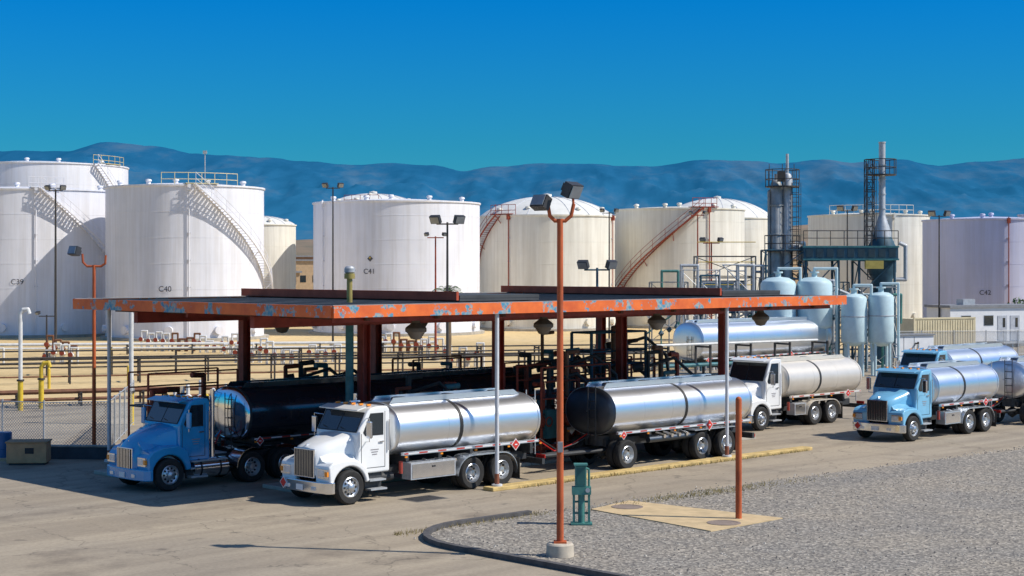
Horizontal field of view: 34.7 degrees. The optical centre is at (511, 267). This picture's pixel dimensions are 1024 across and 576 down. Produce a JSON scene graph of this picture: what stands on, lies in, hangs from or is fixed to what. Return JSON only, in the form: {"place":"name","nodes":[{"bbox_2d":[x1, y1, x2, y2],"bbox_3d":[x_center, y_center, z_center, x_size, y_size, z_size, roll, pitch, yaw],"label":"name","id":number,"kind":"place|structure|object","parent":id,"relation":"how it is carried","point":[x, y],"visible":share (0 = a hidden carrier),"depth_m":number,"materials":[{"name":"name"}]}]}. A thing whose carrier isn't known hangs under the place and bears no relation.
{"place":"outdoors","nodes":[
{"label":"outdoors","id":0,"kind":"place"},
{"bbox_2d":[296,261,312,288],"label":"walls","id":1,"kind":"structure","parent":0,"point":[305,268],"depth_m":295.22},
{"bbox_2d":[0,324,869,403],"bbox_3d":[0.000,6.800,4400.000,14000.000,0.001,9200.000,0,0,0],"label":"ground","id":2,"kind":"structure","parent":0,"point":[296,334],"depth_m":120.09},
{"bbox_2d":[0,176,104,337],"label":"storage tank","id":3,"kind":"object","parent":2,"relation":"on","point":[27,235],"visible":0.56,"depth_m":158.93,"materials":[{"name":"metal"}]},
{"bbox_2d":[44,185,65,346],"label":"area light pole","id":4,"kind":"object","parent":2,"relation":"on","point":[61,188],"visible":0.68,"depth_m":139.93,"materials":[{"name":"grey metal"}]},
{"bbox_2d":[42,343,78,361],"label":"valve station","id":5,"kind":"object","parent":2,"relation":"on","point":[62,354],"visible":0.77,"depth_m":115.19,"materials":[{"name":"red paint"}]},
{"bbox_2d":[44,335,77,356],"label":"valve station","id":6,"kind":"object","parent":2,"relation":"on","point":[46,344],"visible":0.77,"depth_m":124.72,"materials":[{"name":"red paint"}]},
{"bbox_2d":[0,154,128,189],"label":"storage tank","id":7,"kind":"object","parent":2,"relation":"on","point":[93,176],"visible":0.3,"depth_m":195.96,"materials":[{"name":"metal"}]},
{"bbox_2d":[138,330,169,350],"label":"valve station","id":8,"kind":"object","parent":2,"relation":"on","point":[141,339],"visible":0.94,"depth_m":133.47,"materials":[{"name":"red paint"}]},
{"bbox_2d":[169,332,200,350],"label":"valve station","id":9,"kind":"object","parent":2,"relation":"on","point":[184,339],"visible":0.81,"depth_m":133.05,"materials":[{"name":"red paint"}]},
{"bbox_2d":[100,151,272,341],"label":"storage tank","id":10,"kind":"object","parent":2,"relation":"on","point":[188,239],"visible":0.81,"depth_m":151.92,"materials":[{"name":"metal"}]},
{"bbox_2d":[198,335,228,352],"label":"valve station","id":11,"kind":"object","parent":2,"relation":"on","point":[213,351],"visible":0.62,"depth_m":131.25,"materials":[{"name":"red paint"}]},
{"bbox_2d":[0,341,433,354],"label":"pipe rack","id":12,"kind":"object","parent":2,"relation":"on","point":[192,344],"visible":0.59,"depth_m":129.04,"materials":[{"name":"metal"}]},
{"bbox_2d":[264,216,296,288],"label":"storage tank","id":13,"kind":"object","parent":2,"relation":"on","point":[280,241],"visible":0.37,"depth_m":214.55,"materials":[{"name":"metal"}]},
{"bbox_2d":[263,341,298,363],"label":"valve station","id":14,"kind":"object","parent":2,"relation":"on","point":[266,351],"visible":0.65,"depth_m":114.81,"materials":[{"name":"red paint"}]},
{"bbox_2d":[306,344,341,361],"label":"valve station","id":15,"kind":"object","parent":2,"relation":"on","point":[318,350],"visible":0.73,"depth_m":118.08,"materials":[{"name":"red paint"}]},
{"bbox_2d":[0,347,650,383],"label":"pipe rack","id":16,"kind":"object","parent":2,"relation":"on","point":[208,360],"visible":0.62,"depth_m":99.51,"materials":[{"name":"metal"}]},
{"bbox_2d":[322,183,343,345],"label":"area light pole","id":17,"kind":"object","parent":2,"relation":"on","point":[326,185],"visible":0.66,"depth_m":139.95,"materials":[{"name":"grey metal"}]},
{"bbox_2d":[335,191,409,200],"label":"storage tank","id":18,"kind":"object","parent":2,"relation":"on","point":[373,194],"visible":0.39,"depth_m":211.81,"materials":[{"name":"metal"}]},
{"bbox_2d":[308,194,484,336],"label":"storage tank","id":19,"kind":"object","parent":2,"relation":"on","point":[384,244],"visible":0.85,"depth_m":163.09,"materials":[{"name":"metal"}]},
{"bbox_2d":[391,332,422,350],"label":"valve station","id":20,"kind":"object","parent":2,"relation":"on","point":[400,343],"visible":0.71,"depth_m":130.13,"materials":[{"name":"red paint"}]},
{"bbox_2d":[424,232,445,360],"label":"area light pole","id":21,"kind":"object","parent":2,"relation":"on","point":[435,324],"visible":0.67,"depth_m":119.94,"materials":[{"name":"metal"}]},
{"bbox_2d":[419,336,451,358],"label":"valve station","id":22,"kind":"object","parent":2,"relation":"on","point":[429,344],"visible":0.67,"depth_m":122.52,"materials":[{"name":"red paint"}]},
{"bbox_2d":[429,215,465,367],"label":"area light pole","id":23,"kind":"object","parent":2,"relation":"on","point":[437,220],"visible":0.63,"depth_m":89.94,"materials":[{"name":"grey metal"}]},
{"bbox_2d":[433,285,461,361],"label":"palm tree","id":24,"kind":"object","parent":2,"relation":"on","point":[450,334],"visible":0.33,"depth_m":95.89,"materials":[{"name":"green plant"}]},
{"bbox_2d":[451,342,484,366],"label":"valve station","id":25,"kind":"object","parent":2,"relation":"on","point":[469,359],"visible":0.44,"depth_m":112.61,"materials":[{"name":"red paint"}]},
{"bbox_2d":[480,194,615,331],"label":"storage tank","id":26,"kind":"object","parent":2,"relation":"on","point":[518,242],"visible":0.64,"depth_m":176.08,"materials":[{"name":"metal"}]},
{"bbox_2d":[599,208,618,341],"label":"area light pole","id":27,"kind":"object","parent":2,"relation":"on","point":[609,213],"visible":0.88,"depth_m":149.94,"materials":[{"name":"brown metal"}]},
{"bbox_2d":[613,197,745,328],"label":"storage tank","id":28,"kind":"object","parent":2,"relation":"on","point":[651,243],"visible":0.65,"depth_m":183.49,"materials":[{"name":"metal"}]},
{"bbox_2d":[681,196,766,317],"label":"storage tank","id":29,"kind":"object","parent":2,"relation":"on","point":[755,224],"visible":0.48,"depth_m":218.91,"materials":[{"name":"metal"}]},
{"bbox_2d":[807,204,930,323],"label":"storage tank","id":30,"kind":"object","parent":2,"relation":"on","point":[908,227],"visible":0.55,"depth_m":198.81,"materials":[{"name":"metal"}]},
{"bbox_2d":[928,210,950,316],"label":"area light pole","id":31,"kind":"object","parent":2,"relation":"on","point":[932,213],"visible":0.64,"depth_m":139.94,"materials":[{"name":"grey metal"}]},
{"bbox_2d":[921,213,1023,317],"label":"storage tank","id":32,"kind":"object","parent":2,"relation":"on","point":[982,259],"visible":0.72,"depth_m":175.87,"materials":[{"name":"metal"}]},
{"bbox_2d":[924,299,1023,346],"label":"office trailer","id":33,"kind":"object","parent":2,"relation":"on","point":[999,318],"visible":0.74,"depth_m":140.40,"materials":[{"name":"white metal"}]},
{"bbox_2d":[0,347,1023,575],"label":"asphalt yard","id":34,"kind":"structure","parent":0,"point":[68,517],"depth_m":46.63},
{"bbox_2d":[0,431,11,460],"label":"pallet of drums","id":35,"kind":"object","parent":34,"relation":"on","point":[5,436],"visible":0.57,"depth_m":57.72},
{"bbox_2d":[0,399,43,438],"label":"chain link fence","id":36,"kind":"object","parent":34,"relation":"on","point":[29,402],"visible":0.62,"depth_m":60.52,"materials":[{"name":"metal"}]},
{"bbox_2d":[17,307,30,410],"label":"vent riser pipe","id":37,"kind":"object","parent":34,"relation":"on","point":[20,379],"visible":0.99,"depth_m":77.91,"materials":[{"name":"metal"}]},
{"bbox_2d":[5,439,51,464],"bbox_3d":[-16.750,6.390,56.800,1.420,0.810,0.970,0,0,-6],"label":"utility box","id":38,"kind":"object","parent":34,"relation":"on","point":[28,451],"visible":1,"depth_m":56.37,"materials":[{"name":"grey paint"}]},
{"bbox_2d":[37,361,51,408],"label":"vent riser pipe","id":39,"kind":"object","parent":34,"relation":"on","point":[40,379],"visible":0.97,"depth_m":78.91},
{"bbox_2d":[44,400,106,444],"bbox_3d":[-16.050,5.835,60.400,2.405,1.930,0.070,0,0,-10],"label":"chain link fence","id":40,"kind":"object","parent":34,"relation":"on","point":[76,402],"visible":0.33,"depth_m":60.41,"materials":[{"name":"metal"}]},
{"bbox_2d":[51,447,112,458],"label":"wall","id":41,"kind":"structure","parent":34,"relation":"on","point":[78,452],"depth_m":58.14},
{"bbox_2d":[67,246,106,444],"bbox_3d":[-15.249,3.009,58.800,1.419,7.583,0.600,0,0,0],"label":"floodlight pole","id":42,"kind":"object","parent":34,"relation":"on","point":[74,251],"visible":0.81,"depth_m":58.74,"materials":[{"name":"metal"}]},
{"bbox_2d":[94,469,115,477],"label":"fuel island kerb","id":43,"kind":"structure","parent":34,"relation":"on","point":[103,472],"depth_m":53.75,"materials":[{"name":"concrete"}]},
{"bbox_2d":[128,367,238,448],"bbox_3d":[-10.863,5.067,55.216,4.096,3.226,1.670,0,0,-44],"label":"loading arm station","id":44,"kind":"object","parent":43,"relation":"on","point":[201,374],"visible":0.24,"depth_m":55.02,"materials":[{"name":"red paint"}]},
{"bbox_2d":[276,360,356,448],"bbox_3d":[-6.849,4.984,58.833,4.096,3.392,1.905,0,0,-44],"label":"loading arm station","id":45,"kind":"object","parent":43,"relation":"on","point":[302,371],"visible":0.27,"depth_m":58.34,"materials":[{"name":"red paint"}]},
{"bbox_2d":[392,355,482,371],"bbox_3d":[-2.566,5.067,63.035,4.096,3.226,1.979,0,0,-44],"label":"loading arm station","id":46,"kind":"object","parent":43,"relation":"on","point":[413,364],"visible":0.13,"depth_m":62.95,"materials":[{"name":"red paint"}]},
{"bbox_2d":[0,386,222,407],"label":"pipe rack","id":47,"kind":"object","parent":34,"relation":"on","point":[143,396],"visible":0.4,"depth_m":80.80,"materials":[{"name":"metal"}]},
{"bbox_2d":[111,380,133,444],"bbox_3d":[-15.650,5.835,65.800,0.070,1.930,10.578,0,0,-8],"label":"chain link fence","id":48,"kind":"object","parent":34,"relation":"on","point":[114,399],"visible":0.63,"depth_m":64.74,"materials":[{"name":"metal"}]},
{"bbox_2d":[127,312,134,424],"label":"vent riser pipe","id":49,"kind":"object","parent":34,"relation":"on","point":[131,341],"visible":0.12,"depth_m":70.92,"materials":[{"name":"metal"}]},
{"bbox_2d":[107,386,293,490],"bbox_3d":[-9.747,5.301,52.048,6.000,3.001,2.800,0,0,-44],"label":"blue semi tractor","id":50,"kind":"object","parent":34,"relation":"on","point":[167,445],"visible":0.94,"depth_m":50.62,"materials":[{"name":"paint"}]},
{"bbox_2d":[209,366,534,451],"bbox_3d":[-4.529,5.245,57.087,13.183,3.111,2.470,0,0,-44],"label":"black tank semi trailer","id":51,"kind":"object","parent":34,"relation":"on","point":[258,413],"visible":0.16,"depth_m":53.36,"materials":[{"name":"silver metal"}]},
{"bbox_2d":[280,388,544,504],"bbox_3d":[-2.906,5.301,50.244,8.935,3.001,2.800,0,0,-44],"label":"white tank truck","id":52,"kind":"object","parent":34,"relation":"on","point":[350,452],"visible":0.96,"depth_m":49.04,"materials":[{"name":"paint"}]},
{"bbox_2d":[399,495,446,501],"bbox_3d":[-2.600,6.789,48.200,1.250,0.018,0.900,0,0,-44],"label":"drain grate","id":53,"kind":"object","parent":34,"relation":"on","point":[423,498],"visible":1,"depth_m":48.14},
{"bbox_2d":[0,341,918,375],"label":"pipe rack","id":54,"kind":"object","parent":34,"relation":"on","point":[355,355],"visible":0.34,"depth_m":106.91,"materials":[{"name":"metal"}]},
{"bbox_2d":[73,286,846,486],"bbox_3d":[-1.219,3.770,59.484,24.780,6.000,14.850,0,0,-44],"label":"loading rack canopy","id":55,"kind":"object","parent":34,"relation":"on","point":[368,313],"visible":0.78,"depth_m":54.95,"materials":[{"name":"metal"}]},
{"bbox_2d":[405,321,426,339],"bbox_3d":[-2.953,1.770,50.338,0.660,0.900,0.660,0,0,0],"label":"canopy light","id":56,"kind":"object","parent":55,"relation":"hanging from","point":[415,330],"visible":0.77,"depth_m":50.14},
{"bbox_2d":[533,317,552,334],"bbox_3d":[1.040,1.770,54.194,0.660,0.900,0.660,0,0,0],"label":"canopy light","id":57,"kind":"object","parent":55,"relation":"hanging from","point":[543,325],"visible":0.86,"depth_m":53.99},
{"bbox_2d":[648,313,665,329],"bbox_3d":[5.140,1.770,58.153,0.660,0.900,0.660,0,0,0],"label":"canopy light","id":58,"kind":"object","parent":55,"relation":"hanging from","point":[657,321],"visible":0.77,"depth_m":57.95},
{"bbox_2d":[752,310,768,325],"bbox_3d":[9.456,1.770,62.321,0.660,0.900,0.660,0,0,0],"label":"canopy light","id":59,"kind":"object","parent":55,"relation":"hanging from","point":[760,318],"visible":0.83,"depth_m":62.12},
{"bbox_2d":[263,436,755,492],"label":"fuel island kerb","id":60,"kind":"structure","parent":34,"relation":"on","point":[640,447],"depth_m":56.15,"materials":[{"name":"concrete"}]},
{"bbox_2d":[344,266,354,401],"bbox_3d":[-5.152,3.320,51.968,0.340,6.760,0.340,0,0,0],"label":"vapour vent post","id":61,"kind":"object","parent":60,"relation":"on","point":[349,274],"visible":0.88,"depth_m":51.86,"materials":[{"name":"metal"}]},
{"bbox_2d":[390,373,459,394],"bbox_3d":[-2.412,5.084,54.250,4.207,3.192,1.743,0,0,-40],"label":"loading arm station","id":62,"kind":"object","parent":60,"relation":"on","point":[448,386],"visible":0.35,"depth_m":54.08,"materials":[{"name":"red paint"}]},
{"bbox_2d":[504,331,600,453],"bbox_3d":[1.465,4.506,60.589,4.096,4.348,1.450,0,0,-44],"label":"loading arm station","id":63,"kind":"object","parent":60,"relation":"on","point":[527,372],"visible":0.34,"depth_m":60.29,"materials":[{"name":"red paint"}]},
{"bbox_2d":[516,347,617,453],"bbox_3d":[2.058,4.782,58.536,4.096,3.796,1.653,0,0,-44],"label":"loading arm station","id":64,"kind":"object","parent":60,"relation":"on","point":[548,425],"visible":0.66,"depth_m":58.01,"materials":[{"name":"red paint"}]},
{"bbox_2d":[569,325,668,441],"bbox_3d":[4.116,4.421,62.450,4.096,4.518,1.873,0,0,-44],"label":"loading arm station","id":65,"kind":"object","parent":60,"relation":"on","point":[611,344],"visible":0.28,"depth_m":62.26,"materials":[{"name":"red paint"}]},
{"bbox_2d":[627,345,694,378],"bbox_3d":[5.861,4.791,62.083,4.096,3.778,1.688,0,0,-44],"label":"loading arm station","id":66,"kind":"object","parent":60,"relation":"on","point":[656,349],"visible":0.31,"depth_m":61.82,"materials":[{"name":"red paint"}]},
{"bbox_2d":[577,260,617,377],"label":"area light pole","id":67,"kind":"object","parent":34,"relation":"on","point":[585,265],"visible":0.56,"depth_m":75.83,"materials":[{"name":"grey metal"}]},
{"bbox_2d":[570,329,646,440],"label":"steel access platform","id":68,"kind":"structure","parent":34,"relation":"on","point":[599,333],"depth_m":61.04,"materials":[{"name":"metal"}]},
{"bbox_2d":[394,449,836,535],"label":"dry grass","id":69,"kind":"structure","parent":34,"relation":"on","point":[663,498],"depth_m":49.75,"materials":[{"name":"plant"}]},
{"bbox_2d":[536,373,754,468],"bbox_3d":[4.485,5.361,57.382,10.205,2.881,2.470,0,0,-44],"label":"silver tank trailer","id":70,"kind":"object","parent":34,"relation":"on","point":[613,422],"visible":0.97,"depth_m":56.63,"materials":[{"name":"metal"}]},
{"bbox_2d":[483,446,811,491],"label":"fuel island kerb","id":71,"kind":"structure","parent":34,"relation":"on","point":[508,486],"depth_m":54.55,"materials":[{"name":"concrete"}]},
{"bbox_2d":[647,270,688,369],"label":"process pipework","id":72,"kind":"object","parent":34,"relation":"on","point":[668,328],"visible":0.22,"depth_m":110.48,"materials":[{"name":"green paint"}]},
{"bbox_2d":[592,500,782,531],"bbox_3d":[4.400,6.772,44.900,5.091,0.055,3.111,0,0,45],"label":"concrete pad","id":73,"kind":"object","parent":34,"relation":"on","point":[693,518],"visible":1,"depth_m":44.60,"materials":[{"name":"concrete"}]},
{"bbox_2d":[707,520,740,525],"bbox_3d":[5.600,6.738,43.300,0.900,0.014,0.900,0,0,0],"label":"manhole cover","id":74,"kind":"object","parent":73,"relation":"on","point":[723,522],"visible":1,"depth_m":43.32,"materials":[{"name":"metal"}]},
{"bbox_2d":[735,396,741,518],"bbox_3d":[6.100,5.133,44.100,0.170,3.335,0.166,0,0,0],"label":"steel marker post","id":75,"kind":"object","parent":73,"relation":"on","point":[738,457],"visible":1,"depth_m":44.03,"materials":[{"name":"metal"}]},
{"bbox_2d":[677,264,720,371],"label":"process pipework","id":76,"kind":"object","parent":34,"relation":"on","point":[681,285],"visible":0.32,"depth_m":108.18,"materials":[{"name":"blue metal"}]},
{"bbox_2d":[414,444,1023,575],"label":"gravel bed","id":77,"kind":"object","parent":34,"relation":"on","point":[998,467],"visible":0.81,"depth_m":42.05,"materials":[{"name":"gravel"}]},
{"bbox_2d":[423,510,630,575],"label":"gravel kerb","id":78,"kind":"structure","parent":77,"relation":"on","point":[428,538],"depth_m":38.64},
{"bbox_2d":[530,181,583,557],"bbox_3d":[1.049,2.398,38.496,1.281,8.843,0.668,0,0,0],"label":"floodlight pole","id":79,"kind":"object","parent":77,"relation":"on","point":[559,547],"visible":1,"depth_m":38.43,"materials":[{"name":"orange metal"}]},
{"bbox_2d":[571,463,591,524],"bbox_3d":[1.830,5.965,43.190,0.560,1.610,0.380,0,0,0],"label":"emergency shutoff stand","id":80,"kind":"object","parent":77,"relation":"on","point":[581,489],"visible":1,"depth_m":43.07,"materials":[{"name":"green paint"}]},
{"bbox_2d":[699,270,750,366],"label":"process pipework","id":81,"kind":"object","parent":34,"relation":"on","point":[733,286],"visible":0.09,"depth_m":113.34,"materials":[{"name":"grey metal"}]},
{"bbox_2d":[652,339,828,376],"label":"pipe rack","id":82,"kind":"object","parent":34,"relation":"on","point":[695,364],"visible":0.43,"depth_m":90.28,"materials":[{"name":"metal"}]},
{"bbox_2d":[722,264,764,318],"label":"process pipework","id":83,"kind":"object","parent":34,"relation":"on","point":[737,277],"visible":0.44,"depth_m":110.58,"materials":[{"name":"metal"}]},
{"bbox_2d":[673,316,833,373],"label":"storage tank","id":84,"kind":"object","parent":34,"relation":"on","point":[741,329],"visible":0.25,"depth_m":98.39,"materials":[{"name":"metal"}]},
{"bbox_2d":[770,174,781,276],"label":"column","id":85,"kind":"structure","parent":34,"relation":"on","point":[775,222],"depth_m":111.65,"materials":[{"name":"metal"}]},
{"bbox_2d":[767,190,770,277],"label":"side pipe","id":86,"kind":"object","parent":85,"relation":"attached to","point":[768,231],"visible":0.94,"depth_m":111.82,"materials":[{"name":"metal"}]},
{"bbox_2d":[760,267,801,316],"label":"carbon bed vessel","id":87,"kind":"object","parent":34,"relation":"on","point":[785,285],"visible":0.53,"depth_m":103.14,"materials":[{"name":"metal"}]},
{"bbox_2d":[782,154,792,277],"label":"column","id":88,"kind":"structure","parent":34,"relation":"on","point":[786,213],"depth_m":111.89,"materials":[{"name":"metal"}]},
{"bbox_2d":[729,354,863,430],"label":"white tank truck","id":89,"kind":"object","parent":34,"relation":"on","point":[813,389],"visible":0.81,"depth_m":70.57,"materials":[{"name":"paint"}]},
{"bbox_2d":[797,267,837,354],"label":"carbon bed vessel","id":90,"kind":"object","parent":34,"relation":"on","point":[814,284],"visible":0.54,"depth_m":103.20,"materials":[{"name":"metal"}]},
{"bbox_2d":[796,279,850,354],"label":"process pipework","id":91,"kind":"object","parent":34,"relation":"on","point":[832,347],"visible":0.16,"depth_m":106.50,"materials":[{"name":"metal"}]},
{"bbox_2d":[787,230,898,368],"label":"vapour recovery unit","id":92,"kind":"object","parent":34,"relation":"on","point":[873,257],"visible":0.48,"depth_m":110.70,"materials":[{"name":"blue metal"}]},
{"bbox_2d":[764,168,799,251],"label":"platform rails","id":93,"kind":"object","parent":92,"relation":"attached to","point":[785,178],"visible":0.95,"depth_m":111.26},
{"bbox_2d":[792,183,798,284],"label":"ladders","id":94,"kind":"object","parent":93,"relation":"attached to","point":[792,230],"visible":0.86,"depth_m":111.79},
{"bbox_2d":[760,249,804,285],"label":"lattice","id":95,"kind":"object","parent":92,"relation":"attached to","point":[765,255],"visible":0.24,"depth_m":110.98,"materials":[{"name":"blue metal"}]},
{"bbox_2d":[790,183,800,264],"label":"ladder cage","id":96,"kind":"object","parent":92,"relation":"attached to","point":[796,217],"visible":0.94,"depth_m":111.47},
{"bbox_2d":[864,142,907,363],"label":"exhaust stack","id":97,"kind":"object","parent":92,"relation":"on","point":[886,275],"visible":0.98,"depth_m":111.64,"materials":[{"name":"metal"}]},
{"bbox_2d":[841,284,872,375],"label":"carbon bed vessel","id":98,"kind":"object","parent":34,"relation":"on","point":[854,321],"visible":0.94,"depth_m":102.41,"materials":[{"name":"metal"}]},
{"bbox_2d":[855,287,902,371],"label":"process pipework","id":99,"kind":"object","parent":34,"relation":"on","point":[866,344],"visible":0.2,"depth_m":106.43,"materials":[{"name":"green paint"}]},
{"bbox_2d":[868,282,899,375],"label":"carbon bed vessel","id":100,"kind":"object","parent":34,"relation":"on","point":[880,317],"visible":0.96,"depth_m":102.47,"materials":[{"name":"metal"}]},
{"bbox_2d":[896,333,935,361],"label":"electrical cabinet","id":101,"kind":"object","parent":34,"relation":"on","point":[910,340],"visible":0.39,"depth_m":117.46,"materials":[{"name":"metal"}]},
{"bbox_2d":[853,360,1000,440],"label":"blue tank truck","id":102,"kind":"object","parent":34,"relation":"on","point":[910,401],"visible":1,"depth_m":65.71,"materials":[{"name":"paint"}]},
{"bbox_2d":[896,317,975,344],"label":"shipping container","id":103,"kind":"object","parent":34,"relation":"on","point":[949,324],"visible":0.54,"depth_m":129.91,"materials":[{"name":"metal"}]},
{"bbox_2d":[894,342,1017,398],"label":"silver tank truck","id":104,"kind":"object","parent":34,"relation":"on","point":[986,353],"visible":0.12,"depth_m":81.59,"materials":[{"name":"blue paint"}]},
{"bbox_2d":[896,330,1023,354],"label":"chain link fence","id":105,"kind":"object","parent":34,"relation":"on","point":[1018,342],"visible":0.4,"depth_m":126.98,"materials":[{"name":"metal"}]},
{"bbox_2d":[988,355,1023,423],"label":"silver tank trailer","id":106,"kind":"object","parent":34,"relation":"on","point":[1009,370],"visible":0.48,"depth_m":71.10,"materials":[{"name":"metal"}]},
{"bbox_2d":[0,142,1023,239],"bbox_3d":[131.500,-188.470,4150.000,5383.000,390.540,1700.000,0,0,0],"label":"mountains","id":107,"kind":"structure","parent":0,"point":[294,191],"depth_m":4563.20,"materials":[{"name":"stone"}]},
{"bbox_2d":[0,0,1023,170],"label":"sky","id":108,"kind":"structure","parent":0,"point":[459,85],"materials":[{"name":"blue"}]},
{"bbox_2d":[296,225,807,257],"bbox_3d":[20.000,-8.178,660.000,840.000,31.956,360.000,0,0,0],"label":"hill","id":109,"kind":"structure","parent":0,"point":[304,247],"depth_m":677.33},
{"bbox_2d":[693,256,755,319],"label":"pipe rack tower","id":110,"kind":"structure","parent":0,"point":[712,285],"depth_m":115.30,"materials":[{"name":"metal"}]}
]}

